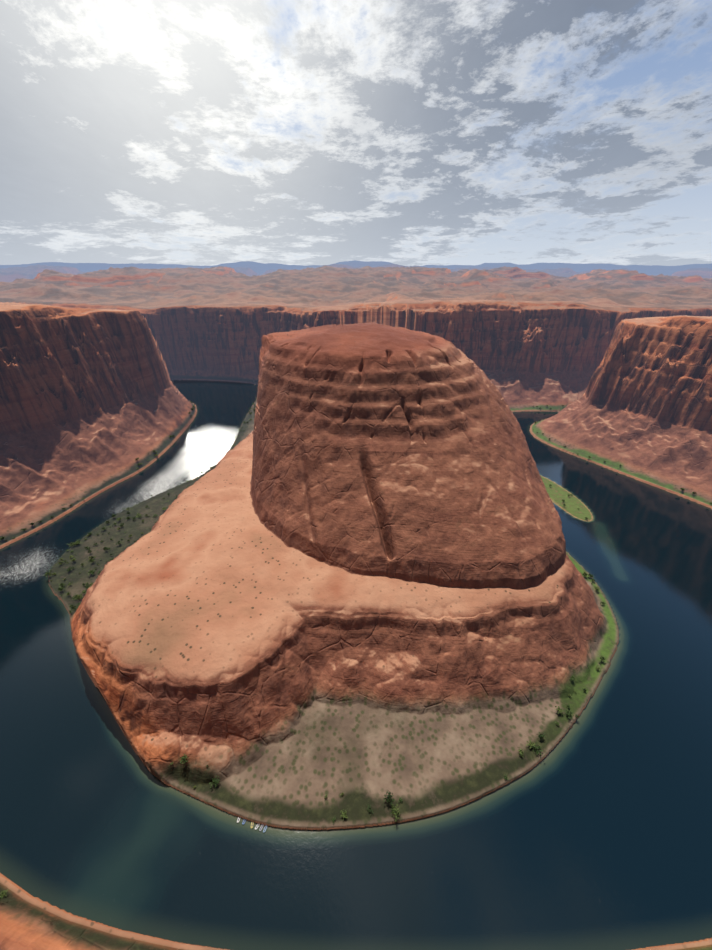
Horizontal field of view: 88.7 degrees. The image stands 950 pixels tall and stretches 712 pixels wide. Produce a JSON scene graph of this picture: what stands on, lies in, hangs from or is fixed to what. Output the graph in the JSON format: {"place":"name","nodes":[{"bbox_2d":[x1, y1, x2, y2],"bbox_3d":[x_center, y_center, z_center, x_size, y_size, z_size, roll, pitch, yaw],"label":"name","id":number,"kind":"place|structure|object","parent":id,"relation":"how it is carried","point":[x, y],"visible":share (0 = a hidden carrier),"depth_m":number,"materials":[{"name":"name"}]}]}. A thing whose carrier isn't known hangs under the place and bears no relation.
{"place":"outdoors","nodes":[
{"label":"outdoors","id":0,"kind":"place"},
{"bbox_2d":[0,260,711,949],"bbox_3d":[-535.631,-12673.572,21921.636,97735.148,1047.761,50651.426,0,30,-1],"label":"canyon terrain","id":1,"kind":"structure","parent":0,"point":[358,528],"depth_m":360.13,"materials":[{"name":"brown stone"}]},
{"bbox_2d":[179,754,188,763],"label":"tree","id":2,"kind":"object","parent":1,"relation":"on","point":[183,759],"visible":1,"depth_m":245.18,"materials":[{"name":"green plant"}]},
{"bbox_2d":[209,775,219,787],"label":"tree","id":3,"kind":"object","parent":1,"relation":"on","point":[214,780],"visible":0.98,"depth_m":242.26,"materials":[{"name":"green plant"}]},
{"bbox_2d":[340,809,347,819],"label":"tree","id":4,"kind":"object","parent":1,"relation":"on","point":[344,814],"visible":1,"depth_m":228.58,"materials":[{"name":"green plant"}]},
{"bbox_2d":[383,790,394,803],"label":"tree","id":5,"kind":"object","parent":1,"relation":"on","point":[388,799],"visible":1,"depth_m":233.31,"materials":[{"name":"green plant"}]},
{"bbox_2d":[391,804,399,819],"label":"tree","id":6,"kind":"object","parent":1,"relation":"on","point":[394,813],"visible":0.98,"depth_m":228.21,"materials":[{"name":"green plant"}]},
{"bbox_2d":[526,740,534,748],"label":"tree","id":7,"kind":"object","parent":1,"relation":"on","point":[532,744],"visible":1,"depth_m":261.40,"materials":[{"name":"green plant"}]},
{"bbox_2d":[532,742,544,756],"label":"tree","id":8,"kind":"object","parent":1,"relation":"on","point":[538,747],"visible":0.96,"depth_m":259.13,"materials":[{"name":"green plant"}]},
{"bbox_2d":[564,709,573,719],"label":"tree","id":9,"kind":"object","parent":1,"relation":"on","point":[568,713],"visible":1,"depth_m":278.99,"materials":[{"name":"green plant"}]},
{"bbox_2d":[0,380,711,949],"bbox_3d":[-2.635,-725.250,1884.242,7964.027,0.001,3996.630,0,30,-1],"label":"river water","id":10,"kind":"structure","parent":0,"point":[592,830],"depth_m":232.12,"materials":[{"name":"blue liquid"}]},
{"bbox_2d":[0,0,711,265],"label":"sky","id":11,"kind":"structure","parent":0,"point":[183,132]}
]}

